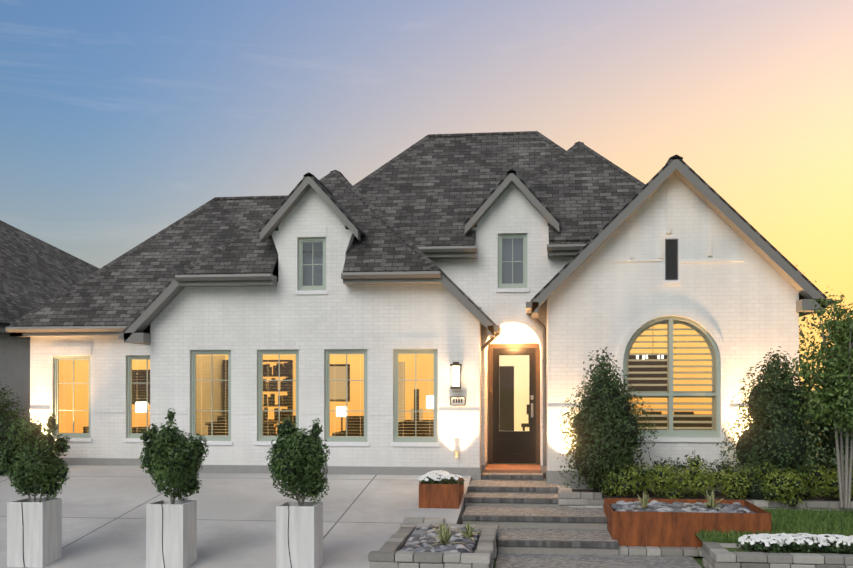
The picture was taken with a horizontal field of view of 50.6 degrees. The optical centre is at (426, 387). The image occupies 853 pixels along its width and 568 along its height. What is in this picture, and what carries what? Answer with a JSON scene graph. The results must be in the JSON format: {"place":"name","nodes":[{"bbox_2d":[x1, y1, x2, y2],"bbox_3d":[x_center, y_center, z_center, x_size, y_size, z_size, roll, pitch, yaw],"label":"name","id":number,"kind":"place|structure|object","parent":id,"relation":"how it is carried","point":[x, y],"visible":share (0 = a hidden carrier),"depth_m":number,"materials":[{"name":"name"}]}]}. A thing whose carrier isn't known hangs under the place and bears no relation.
{"place":"outdoors","nodes":[
{"label":"outdoors","id":0,"kind":"place"},
{"bbox_2d":[0,325,29,421],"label":"neighbour wall","id":1,"kind":"structure","parent":0,"point":[15,364],"depth_m":23.75,"materials":[{"name":"brick"}]},
{"bbox_2d":[0,220,99,325],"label":"neighbour roof","id":2,"kind":"structure","parent":1,"relation":"on","point":[35,272],"depth_m":27.34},
{"bbox_2d":[0,381,34,476],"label":"shrub","id":3,"kind":"object","parent":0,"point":[8,405],"depth_m":18.31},
{"bbox_2d":[132,360,149,426],"bbox_3d":[-6.680,0.238,23.550,3.100,2.590,0.001,0,0,6],"label":"wing room","id":4,"kind":"object","parent":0,"point":[139,365],"depth_m":23.64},
{"bbox_2d":[83,370,149,432],"bbox_3d":[-6.777,0.533,22.253,2.700,2.000,2.600,0,0,6],"label":"wing furniture","id":5,"kind":"object","parent":4,"relation":"in","point":[140,384],"depth_m":23.59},
{"bbox_2d":[0,465,470,567],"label":"driveway","id":6,"kind":"structure","parent":0,"point":[103,516],"depth_m":14.62,"materials":[{"name":"concrete"}]},
{"bbox_2d":[7,455,61,567],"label":"planter","id":7,"kind":"object","parent":6,"relation":"on","point":[36,537],"depth_m":11.94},
{"bbox_2d":[0,413,70,498],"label":"planter shrub","id":8,"kind":"object","parent":7,"relation":"on","point":[29,444],"depth_m":11.99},
{"bbox_2d":[146,481,196,567],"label":"planter","id":9,"kind":"object","parent":6,"relation":"on","point":[179,533],"depth_m":11.72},
{"bbox_2d":[138,408,208,499],"bbox_3d":[-3.353,0.891,11.963,0.851,1.243,0.924,0,0,6],"label":"planter shrub","id":10,"kind":"object","parent":9,"relation":"on","point":[160,476],"depth_m":11.77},
{"bbox_2d":[276,486,322,567],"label":"planter","id":11,"kind":"object","parent":6,"relation":"on","point":[304,532],"depth_m":11.52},
{"bbox_2d":[265,416,329,502],"bbox_3d":[-1.651,0.930,11.767,0.869,1.152,1.042,0,0,6],"label":"planter shrub","id":12,"kind":"object","parent":11,"relation":"in","point":[307,478],"depth_m":11.52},
{"bbox_3d":[0.271,1.873,15.540,0.636,0.440,1.226,0,0,6],"label":"corten","id":13,"kind":"object","parent":6,"relation":"on","visible":0},
{"bbox_2d":[419,477,463,508],"bbox_3d":[0.271,1.843,15.540,0.660,0.500,1.250,0,0,6],"label":"planter box","id":14,"kind":"object","parent":13,"relation":"on","point":[448,496],"visible":0.62,"depth_m":14.92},
{"bbox_2d":[226,355,433,435],"bbox_3d":[-1.847,0.163,21.794,6.300,2.740,0.001,0,0,6],"label":"bay room","id":15,"kind":"object","parent":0,"point":[410,373],"depth_m":21.77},
{"bbox_2d":[330,362,422,421],"bbox_3d":[-1.163,0.458,21.534,2.643,2.150,0.716,0,0,27],"label":"bay furniture","id":16,"kind":"object","parent":15,"relation":"in","point":[401,390],"depth_m":21.75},
{"bbox_2d":[0,0,852,389],"label":"sky","id":17,"kind":"structure","parent":0,"point":[120,120],"materials":[{"name":"blue"}]},
{"bbox_2d":[356,134,588,246],"bbox_3d":[1.116,-4.329,19.337,8.608,3.083,3.083,0,0,6],"label":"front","id":18,"kind":"object","parent":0,"point":[434,191],"visible":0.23,"depth_m":19.56,"materials":[{"name":"grey"}]},
{"bbox_2d":[353,135,430,187],"bbox_3d":[-1.634,-4.322,19.669,4.372,3.128,0.240,0,0,-39],"label":"hip cap","id":19,"kind":"object","parent":18,"relation":"attached to","point":[388,163],"visible":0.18,"depth_m":20.25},
{"bbox_2d":[418,246,476,252],"bbox_3d":[0.410,-2.730,17.829,1.180,0.115,0.130,0,0,6],"label":"gutter","id":20,"kind":"object","parent":18,"relation":"attached to","point":[445,249],"visible":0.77,"depth_m":17.78,"materials":[{"name":"grey"}]},
{"bbox_2d":[428,131,536,136],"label":"ridge cap","id":21,"kind":"structure","parent":18,"relation":"on","point":[479,134],"depth_m":20.78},
{"bbox_2d":[465,172,558,234],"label":"gable trim","id":22,"kind":"structure","parent":18,"relation":"on","point":[487,205],"depth_m":17.83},
{"bbox_2d":[529,146,641,241],"bbox_3d":[3.429,-4.171,18.233,2.377,2.627,3.056,0,0,-39],"label":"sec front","id":23,"kind":"object","parent":18,"relation":"on","point":[582,194],"visible":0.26,"depth_m":18.66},
{"bbox_2d":[526,141,583,186],"bbox_3d":[2.637,-4.761,19.556,2.038,1.478,0.240,0,0,-39],"label":"roof ridge cap","id":24,"kind":"object","parent":23,"relation":"on","point":[540,174],"visible":0.65,"depth_m":19.56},
{"bbox_2d":[575,141,645,187],"bbox_3d":[4.063,-4.714,19.346,0.240,1.574,2.173,0,0,-39],"label":"roof ridge cap","id":25,"kind":"object","parent":23,"relation":"on","point":[614,166],"visible":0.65,"depth_m":19.34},
{"bbox_2d":[467,486,557,491],"bbox_3d":[1.564,1.829,16.291,1.644,0.077,0.125,0,0,6],"label":"step riser","id":26,"kind":"object","parent":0,"point":[513,489],"visible":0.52,"depth_m":16.23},
{"bbox_2d":[469,479,557,486],"bbox_3d":[1.650,1.823,17.049,1.640,0.060,1.640,0,0,6],"label":"step tread","id":27,"kind":"object","parent":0,"point":[512,483],"visible":0.44,"depth_m":16.90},
{"bbox_2d":[628,355,711,429],"bbox_3d":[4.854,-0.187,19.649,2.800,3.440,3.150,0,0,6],"label":"window blinds","id":28,"kind":"object","parent":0,"point":[650,369],"depth_m":21.12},
{"bbox_2d":[627,320,714,429],"bbox_3d":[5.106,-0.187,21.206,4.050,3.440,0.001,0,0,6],"label":"window shutters","id":29,"kind":"object","parent":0,"point":[690,338],"depth_m":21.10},
{"bbox_2d":[493,390,849,567],"bbox_3d":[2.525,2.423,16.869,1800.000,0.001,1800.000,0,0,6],"label":"ground","id":30,"kind":"structure","parent":0,"point":[698,559],"depth_m":28.87,"materials":[{"name":"green plant"}]},
{"bbox_2d":[57,458,738,490],"bbox_3d":[-0.653,1.973,21.497,15.920,0.840,8.520,0,0,6],"label":"foundation","id":31,"kind":"object","parent":30,"relation":"on","point":[553,477],"visible":0.12,"depth_m":17.79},
{"bbox_2d":[30,336,225,458],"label":"wing wall","id":32,"kind":"structure","parent":31,"relation":"on","point":[108,382],"depth_m":19.90,"materials":[{"name":"brick"}]},
{"bbox_2d":[10,332,123,336],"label":"wing fascia","id":33,"kind":"structure","parent":32,"relation":"attached to","point":[42,334],"depth_m":19.66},
{"bbox_2d":[51,347,90,355],"bbox_3d":[-7.848,-0.809,19.953,0.930,0.197,0.012,0,0,6],"label":"head window","id":34,"kind":"structure","parent":32,"relation":"attached to","point":[69,351],"depth_m":19.95,"materials":[{"name":"white brick"}]},
{"bbox_2d":[54,356,90,437],"bbox_3d":[-7.837,0.203,20.053,0.890,1.820,0.070,0,0,6],"label":"window frame","id":35,"kind":"object","parent":32,"relation":"attached to","point":[56,397],"visible":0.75,"depth_m":20.04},
{"bbox_2d":[59,361,88,432],"bbox_3d":[-8.412,0.238,22.035,0.001,2.590,3.400,0,0,6],"label":"wing room","id":36,"kind":"object","parent":32,"relation":"attached to","point":[67,427],"depth_m":21.69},
{"bbox_2d":[127,355,149,437],"bbox_3d":[-6.143,0.203,19.861,0.900,1.820,0.070,0,0,6],"label":"window frame","id":37,"kind":"object","parent":32,"relation":"attached to","point":[130,434],"visible":0.56,"depth_m":19.88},
{"bbox_2d":[9,198,285,326],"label":"roof","id":38,"kind":"structure","parent":32,"relation":"on","point":[126,290],"depth_m":20.83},
{"bbox_2d":[9,198,215,326],"bbox_3d":[-7.229,-3.055,21.324,4.917,3.513,0.240,0,0,-39],"label":"roof ridge cap","id":39,"kind":"object","parent":38,"relation":"on","point":[66,291],"visible":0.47,"depth_m":21.09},
{"bbox_3d":[-8.600,-1.228,23.214,0.300,0.190,6.900,0,0,6],"label":"wing fascia","id":40,"kind":"object","parent":32,"relation":"attached to","visible":0},
{"bbox_2d":[6,326,126,331],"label":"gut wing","id":41,"kind":"structure","parent":40,"relation":"attached to","point":[72,329],"depth_m":19.53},
{"bbox_2d":[150,280,480,467],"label":"bay wall","id":42,"kind":"structure","parent":31,"relation":"on","point":[378,317],"depth_m":17.89,"materials":[{"name":"brick"}]},
{"bbox_2d":[123,274,177,333],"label":"trim","id":43,"kind":"structure","parent":42,"relation":"on","point":[147,330],"depth_m":17.95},
{"bbox_2d":[178,275,276,286],"bbox_3d":[-3.942,-2.118,17.930,1.910,0.190,0.350,0,0,6],"label":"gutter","id":44,"kind":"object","parent":43,"relation":"attached to","point":[250,283],"depth_m":17.80,"materials":[{"name":"grey"}]},
{"bbox_2d":[175,273,272,280],"bbox_3d":[-3.974,-2.160,17.692,1.940,0.115,0.130,0,0,6],"label":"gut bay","id":45,"kind":"object","parent":44,"relation":"attached to","point":[222,277],"visible":0.94,"depth_m":17.65,"materials":[{"name":"metal"}]},
{"bbox_2d":[124,280,184,341],"bbox_3d":[-5.447,-1.558,18.101,1.120,1.310,0.350,0,0,6],"label":"bargeboard","id":46,"kind":"object","parent":42,"relation":"attached to","point":[157,306],"visible":0.79,"depth_m":17.96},
{"bbox_2d":[189,340,231,349],"bbox_3d":[-4.345,-0.859,18.146,0.900,0.197,0.012,0,0,6],"label":"head window","id":47,"kind":"structure","parent":42,"relation":"attached to","point":[210,344],"depth_m":18.14,"materials":[{"name":"white brick"}]},
{"bbox_2d":[191,350,230,440],"bbox_3d":[-4.333,0.158,18.246,0.860,1.830,0.070,0,0,6],"label":"window frame","id":48,"kind":"object","parent":42,"relation":"attached to","point":[194,353],"visible":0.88,"depth_m":18.24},
{"bbox_2d":[256,339,299,349],"bbox_3d":[-2.964,-0.859,17.989,0.900,0.197,0.012,0,0,6],"label":"head window","id":49,"kind":"structure","parent":42,"relation":"attached to","point":[276,344],"depth_m":17.98,"materials":[{"name":"white brick"}]},
{"bbox_2d":[258,350,298,440],"bbox_3d":[-2.952,0.158,18.090,0.860,1.830,0.070,0,0,6],"label":"window frame","id":50,"kind":"object","parent":42,"relation":"attached to","point":[261,437],"visible":0.79,"depth_m":18.09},
{"bbox_2d":[178,175,439,274],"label":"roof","id":51,"kind":"structure","parent":42,"relation":"on","point":[380,246],"depth_m":18.01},
{"bbox_2d":[177,170,338,274],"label":"roof ridge","id":52,"kind":"structure","parent":51,"relation":"attached to","point":[232,239],"depth_m":18.53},
{"bbox_2d":[259,174,307,237],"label":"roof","id":53,"kind":"structure","parent":51,"relation":"on","point":[281,205],"depth_m":17.72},
{"bbox_2d":[260,175,359,242],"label":"gable trim","id":54,"kind":"structure","parent":53,"relation":"attached to","point":[285,209],"depth_m":17.70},
{"bbox_2d":[330,170,441,273],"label":"roof ridge","id":55,"kind":"structure","parent":51,"relation":"attached to","point":[415,249],"depth_m":18.48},
{"bbox_2d":[278,187,347,281],"bbox_3d":[-2.159,-3.067,18.961,1.360,1.920,2.100,0,0,6],"label":"dormer","id":56,"kind":"object","parent":42,"relation":"on","point":[311,208],"visible":0.38,"depth_m":17.92,"materials":[{"name":"white brick"}]},
{"bbox_2d":[296,227,326,236],"bbox_3d":[-2.278,-3.089,17.911,0.620,0.197,0.012,0,0,6],"label":"head window","id":57,"kind":"structure","parent":56,"relation":"attached to","point":[311,231],"depth_m":17.91,"materials":[{"name":"white brick"}]},
{"bbox_2d":[298,237,325,290],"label":"window frame","id":58,"kind":"object","parent":56,"relation":"attached to","point":[301,241],"visible":0.94,"depth_m":18.00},
{"bbox_2d":[303,242,322,285],"bbox_3d":[-2.248,-2.457,18.176,0.580,1.060,0.001,0,0,6],"label":"interior window","id":59,"kind":"structure","parent":56,"relation":"attached to","point":[315,272],"depth_m":18.18,"materials":[{"name":"grey"}]},
{"bbox_2d":[323,339,367,348],"bbox_3d":[-1.597,-0.859,17.834,0.910,0.197,0.012,0,0,6],"label":"head window","id":60,"kind":"structure","parent":42,"relation":"attached to","point":[345,343],"depth_m":17.83,"materials":[{"name":"white brick"}]},
{"bbox_2d":[325,349,366,441],"bbox_3d":[-1.586,0.158,17.934,0.870,1.830,0.070,0,0,6],"label":"window frame","id":61,"kind":"object","parent":42,"relation":"attached to","point":[329,438],"visible":0.92,"depth_m":17.93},
{"bbox_2d":[30,407,747,414],"bbox_3d":[-1.141,0.458,17.798,15.994,0.190,1.401,0,0,15],"label":"brick band","id":62,"kind":"object","parent":42,"relation":"attached to","point":[303,412],"visible":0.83,"depth_m":17.91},
{"bbox_2d":[393,349,437,441],"bbox_3d":[-0.210,0.158,17.778,0.880,1.830,0.070,0,0,6],"label":"window frame","id":63,"kind":"object","parent":42,"relation":"attached to","point":[396,352],"visible":0.88,"depth_m":17.77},
{"bbox_2d":[392,339,438,348],"bbox_3d":[-0.221,-0.859,17.678,0.920,0.197,0.012,0,0,6],"label":"head window","id":64,"kind":"structure","parent":42,"relation":"attached to","point":[415,343],"depth_m":17.67,"materials":[{"name":"white brick"}]},
{"bbox_2d":[430,259,476,302],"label":"stub wall","id":65,"kind":"structure","parent":42,"relation":"on","point":[462,273],"depth_m":18.18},
{"bbox_2d":[424,252,476,258],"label":"stub fascia","id":66,"kind":"structure","parent":65,"relation":"attached to","point":[469,255],"depth_m":17.91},
{"bbox_2d":[440,274,494,335],"bbox_3d":[0.788,-1.603,17.393,1.030,1.220,0.350,0,0,6],"label":"bargeboard","id":67,"kind":"object","parent":42,"relation":"attached to","point":[465,302],"visible":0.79,"depth_m":17.22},
{"bbox_2d":[441,270,495,324],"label":"roof trim","id":68,"kind":"structure","parent":42,"relation":"on","point":[465,295],"depth_m":17.22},
{"bbox_2d":[343,278,440,284],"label":"bay fascia","id":69,"kind":"structure","parent":68,"relation":"attached to","point":[397,281],"depth_m":17.41,"materials":[{"name":"grey"}]},
{"bbox_2d":[341,271,440,278],"bbox_3d":[-0.685,-2.160,17.319,1.920,0.115,0.130,0,0,6],"label":"gutter","id":70,"kind":"object","parent":69,"relation":"attached to","point":[389,275],"visible":1,"depth_m":17.27,"materials":[{"name":"grey"}]},
{"bbox_2d":[499,355,528,430],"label":"hall","id":71,"kind":"structure","parent":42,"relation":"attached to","point":[519,374],"depth_m":20.88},
{"bbox_2d":[477,184,547,463],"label":"entry wall","id":72,"kind":"structure","parent":31,"relation":"on","point":[512,204],"depth_m":18.10,"materials":[{"name":"white brick"}]},
{"bbox_2d":[498,234,526,287],"bbox_3d":[1.731,-2.537,18.162,0.590,1.100,0.070,0,0,6],"label":"window frame","id":73,"kind":"object","parent":72,"relation":"attached to","point":[524,261],"visible":0.88,"depth_m":18.14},
{"bbox_2d":[502,239,522,283],"bbox_3d":[1.749,-2.537,18.326,0.590,1.100,0.001,0,0,6],"label":"interior window","id":74,"kind":"structure","parent":72,"relation":"attached to","point":[520,267],"depth_m":18.33,"materials":[{"name":"grey"}]},
{"bbox_2d":[497,223,527,233],"bbox_3d":[1.719,-3.189,18.061,0.630,0.197,0.012,0,0,6],"label":"window lintel","id":75,"kind":"structure","parent":72,"relation":"attached to","point":[512,227],"depth_m":18.05,"materials":[{"name":"white brick"}]},
{"bbox_2d":[488,344,539,464],"bbox_3d":[1.876,0.348,19.308,1.100,2.570,0.100,0,0,6],"label":"door casing","id":76,"kind":"structure","parent":72,"relation":"attached to","point":[490,401],"depth_m":19.29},
{"bbox_2d":[493,348,535,462],"bbox_3d":[1.877,0.383,19.315,0.920,2.460,0.065,0,0,6],"label":"door","id":77,"kind":"structure","parent":76,"relation":"in","point":[514,446],"depth_m":19.30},
{"bbox_2d":[484,464,540,472],"bbox_3d":[1.793,1.763,18.663,1.120,0.260,1.400,0,0,6],"label":"doorstep","id":78,"kind":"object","parent":31,"relation":"on","point":[508,468],"depth_m":18.25,"materials":[{"name":"wood"}]},
{"bbox_2d":[481,316,546,465],"bbox_3d":[1.724,0.058,18.057,1.360,2.990,0.020,0,0,6],"label":"entry archway","id":79,"kind":"object","parent":31,"relation":"on","point":[534,327],"visible":0.75,"depth_m":18.05,"materials":[{"name":"white brick"}]},
{"bbox_2d":[528,314,546,474],"bbox_3d":[2.185,0.075,17.858,0.389,3.295,0.281,0,0,6],"label":"downspout","id":80,"kind":"object","parent":31,"relation":"on","point":[544,361],"visible":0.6,"depth_m":17.91,"materials":[{"name":"grey"}]},
{"bbox_2d":[547,174,798,471],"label":"gable wall","id":81,"kind":"structure","parent":31,"relation":"on","point":[746,308],"depth_m":16.64,"materials":[{"name":"brick"}]},
{"bbox_2d":[548,257,572,281],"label":"stub wall","id":82,"kind":"structure","parent":81,"relation":"attached to","point":[556,265],"depth_m":17.97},
{"bbox_2d":[531,156,675,301],"bbox_3d":[3.463,-2.881,18.695,2.608,2.608,4.560,0,0,6],"label":"board","id":83,"kind":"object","parent":81,"relation":"attached to","point":[595,236],"depth_m":16.44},
{"bbox_2d":[665,239,677,279],"bbox_3d":[4.524,-2.362,16.703,0.240,0.770,0.120,0,0,6],"label":"gable vent","id":84,"kind":"object","parent":81,"relation":"attached to","point":[671,259],"visible":0.85,"depth_m":16.68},
{"bbox_2d":[623,316,719,436],"bbox_3d":[4.529,-0.207,16.742,1.750,2.240,0.080,0,0,6],"label":"arch frame","id":85,"kind":"object","parent":81,"relation":"attached to","point":[670,431],"visible":0.81,"depth_m":16.70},
{"bbox_2d":[627,320,715,429],"bbox_3d":[4.529,-0.207,16.742,1.750,2.240,0.001,0,0,6],"label":"arch glass","id":86,"kind":"object","parent":85,"relation":"in","point":[673,376],"depth_m":16.75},
{"bbox_2d":[616,309,727,437],"bbox_3d":[4.516,-0.272,16.632,2.010,2.370,0.022,0,0,6],"label":"arch surround","id":87,"kind":"object","parent":81,"relation":"attached to","point":[697,318],"visible":0.88,"depth_m":16.56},
{"bbox_2d":[603,188,743,262],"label":"gable strips","id":88,"kind":"object","parent":81,"relation":"attached to","point":[668,227],"visible":0.96,"depth_m":16.61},
{"bbox_2d":[532,159,825,311],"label":"roof fascia","id":89,"kind":"structure","parent":81,"relation":"attached to","point":[746,233],"depth_m":16.31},
{"bbox_2d":[637,437,724,442],"bbox_3d":[4.519,0.959,16.658,1.910,0.088,0.110,0,0,6],"label":"window sill","id":90,"kind":"structure","parent":81,"relation":"attached to","point":[682,439],"depth_m":16.59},
{"bbox_2d":[678,159,826,299],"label":"roof trim","id":91,"kind":"structure","parent":81,"relation":"attached to","point":[754,230],"depth_m":16.14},
{"bbox_2d":[796,299,824,316],"bbox_3d":[7.123,-1.473,18.279,0.400,0.200,4.560,0,0,6],"label":"gable eave","id":92,"kind":"object","parent":81,"relation":"attached to","point":[808,305],"visible":0.21,"depth_m":16.03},
{"label":"bay room floor","id":93,"kind":"structure","parent":31,"relation":"on","visible":0},
{"bbox_2d":[205,360,433,436],"bbox_3d":[-2.159,0.433,20.156,5.850,2.200,3.325,0,0,6],"label":"interior furniture","id":94,"kind":"object","parent":93,"relation":"on","point":[284,400],"depth_m":21.63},
{"bbox_2d":[400,531,481,552],"bbox_3d":[0.223,2.273,12.546,1.040,0.240,2.210,0,0,6],"label":"rock base","id":95,"kind":"object","parent":30,"relation":"on","point":[472,550],"depth_m":12.36,"materials":[{"name":"grey"}]},
{"bbox_2d":[399,526,479,553],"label":"rocks","id":96,"kind":"object","parent":95,"relation":"on","point":[421,539],"visible":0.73,"depth_m":12.21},
{"bbox_2d":[465,502,560,508],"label":"step","id":97,"kind":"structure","parent":30,"relation":"on","point":[511,504],"depth_m":15.43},
{"bbox_2d":[464,497,558,503],"bbox_3d":[1.485,1.929,15.465,1.674,0.077,0.125,0,0,6],"label":"step riser","id":98,"kind":"object","parent":97,"relation":"attached to","point":[510,500],"visible":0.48,"depth_m":15.41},
{"bbox_2d":[465,492,557,497],"bbox_3d":[1.549,1.923,16.029,1.670,0.060,1.250,0,0,6],"label":"step tread","id":99,"kind":"object","parent":97,"relation":"attached to","point":[515,495],"visible":0.35,"depth_m":15.86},
{"bbox_2d":[463,521,606,534],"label":"step","id":100,"kind":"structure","parent":30,"relation":"on","point":[547,525],"depth_m":14.13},
{"bbox_2d":[463,505,605,516],"bbox_3d":[1.790,2.053,14.955,2.290,0.060,1.670,0,0,6],"label":"step tread","id":101,"kind":"object","parent":100,"relation":"attached to","point":[530,511],"visible":0.42,"depth_m":14.76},
{"bbox_2d":[462,515,606,522],"bbox_3d":[1.702,2.059,14.182,2.294,0.077,0.125,0,0,6],"label":"step riser","id":102,"kind":"object","parent":100,"relation":"attached to","point":[534,518],"visible":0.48,"depth_m":14.13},
{"bbox_2d":[498,546,617,554],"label":"step","id":103,"kind":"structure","parent":30,"relation":"on","point":[558,550],"depth_m":12.92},
{"bbox_2d":[498,528,617,541],"bbox_3d":[1.964,2.233,13.702,1.720,0.060,1.620,0,0,6],"label":"step tread","id":104,"kind":"object","parent":103,"relation":"attached to","point":[553,534],"visible":0.4,"depth_m":13.55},
{"bbox_2d":[497,539,618,547],"bbox_3d":[1.879,2.239,12.954,1.724,0.077,0.125,0,0,6],"label":"step riser","id":105,"kind":"object","parent":103,"relation":"attached to","point":[556,543],"visible":1,"depth_m":12.91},
{"bbox_2d":[495,553,701,567],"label":"walk","id":106,"kind":"structure","parent":30,"relation":"on","point":[514,560],"depth_m":12.37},
{"bbox_2d":[368,485,852,567],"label":"stone blocks","id":107,"kind":"structure","parent":30,"relation":"on","point":[388,554],"depth_m":11.49,"materials":[{"name":"stone"}]},
{"bbox_2d":[557,347,657,494],"bbox_3d":[3.203,0.724,16.070,1.755,2.898,1.529,0,0,6],"label":"shrub","id":108,"kind":"object","parent":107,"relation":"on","point":[592,431],"depth_m":15.73,"materials":[{"name":"plant"}]},
{"bbox_2d":[604,498,770,546],"bbox_3d":[3.893,2.043,13.760,2.220,0.500,1.570,0,0,6],"label":"planter","id":109,"kind":"object","parent":30,"relation":"on","point":[655,529],"visible":0.71,"depth_m":13.02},
{"bbox_2d":[572,489,852,500],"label":"bed","id":110,"kind":"object","parent":30,"relation":"on","point":[717,495],"depth_m":15.71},
{"bbox_2d":[601,463,653,495],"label":"hedge","id":111,"kind":"object","parent":110,"relation":"on","point":[634,480],"depth_m":15.54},
{"bbox_2d":[637,464,688,498],"bbox_3d":[4.061,1.616,15.634,0.901,0.622,0.732,0,0,6],"label":"hedge","id":112,"kind":"object","parent":110,"relation":"on","point":[667,471],"depth_m":15.49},
{"bbox_2d":[671,456,718,496],"bbox_3d":[4.609,1.526,15.560,0.803,0.722,0.773,0,0,6],"label":"shrub","id":113,"kind":"object","parent":110,"relation":"on","point":[697,488],"depth_m":15.41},
{"bbox_2d":[710,463,761,498],"bbox_3d":[5.345,1.599,15.513,0.879,0.666,0.585,0,0,6],"label":"hedge","id":114,"kind":"object","parent":110,"relation":"on","point":[727,484],"depth_m":15.42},
{"bbox_2d":[716,346,829,499],"bbox_3d":[5.925,0.730,15.470,1.367,2.886,1.860,0,0,-35],"label":"large shrub","id":115,"kind":"object","parent":110,"relation":"on","point":[769,377],"depth_m":15.23,"materials":[{"name":"plant"}]},
{"bbox_2d":[755,462,807,505],"bbox_3d":[5.846,1.589,14.899,0.838,0.717,0.741,0,0,6],"label":"hedge","id":116,"kind":"object","parent":110,"relation":"on","point":[783,486],"depth_m":14.82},
{"bbox_2d":[796,464,838,498],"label":"hedge","id":117,"kind":"object","parent":110,"relation":"on","point":[816,492],"depth_m":15.20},
{"bbox_2d":[804,346,852,471],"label":"tree","id":118,"kind":"object","parent":110,"relation":"on","point":[830,439],"visible":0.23,"depth_m":16.09,"materials":[{"name":"green plant"}]},
{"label":"soil","id":119,"kind":"object","parent":30,"relation":"on","visible":0},
{"bbox_2d":[736,533,852,552],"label":"flower leaves","id":120,"kind":"object","parent":119,"relation":"on","point":[805,547],"visible":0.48,"depth_m":11.52,"materials":[{"name":"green plant"}]},
{"bbox_2d":[738,533,852,546],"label":"flowers","id":121,"kind":"object","parent":120,"relation":"on","point":[781,538],"visible":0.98,"depth_m":11.53,"materials":[{"name":"white plant"}]},
{"bbox_2d":[694,506,852,553],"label":"lawn","id":122,"kind":"structure","parent":0,"point":[810,518],"depth_m":13.27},
{"bbox_2d":[784,289,852,507],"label":"young tree","id":123,"kind":"object","parent":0,"point":[841,409],"depth_m":14.60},
{"label":"hall floor","id":124,"kind":"structure","parent":0,"visible":0},
{"bbox_2d":[499,366,528,430],"bbox_3d":[2.051,0.553,20.566,1.125,2.100,0.640,0,0,6],"label":"hall furniture","id":125,"kind":"object","parent":124,"relation":"on","point":[509,371],"depth_m":20.87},
{"bbox_3d":[3.968,2.243,14.240,2.140,0.300,2.100,0,0,6],"label":"bed","id":126,"kind":"object","parent":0,"visible":0},
{"bbox_3d":[3.893,2.093,13.760,2.196,0.400,1.546,0,0,6],"label":"corten","id":127,"kind":"object","parent":126,"relation":"on","visible":0},
{"bbox_2d":[611,500,754,512],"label":"rocks","id":128,"kind":"object","parent":127,"relation":"on","point":[734,507],"visible":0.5,"depth_m":13.76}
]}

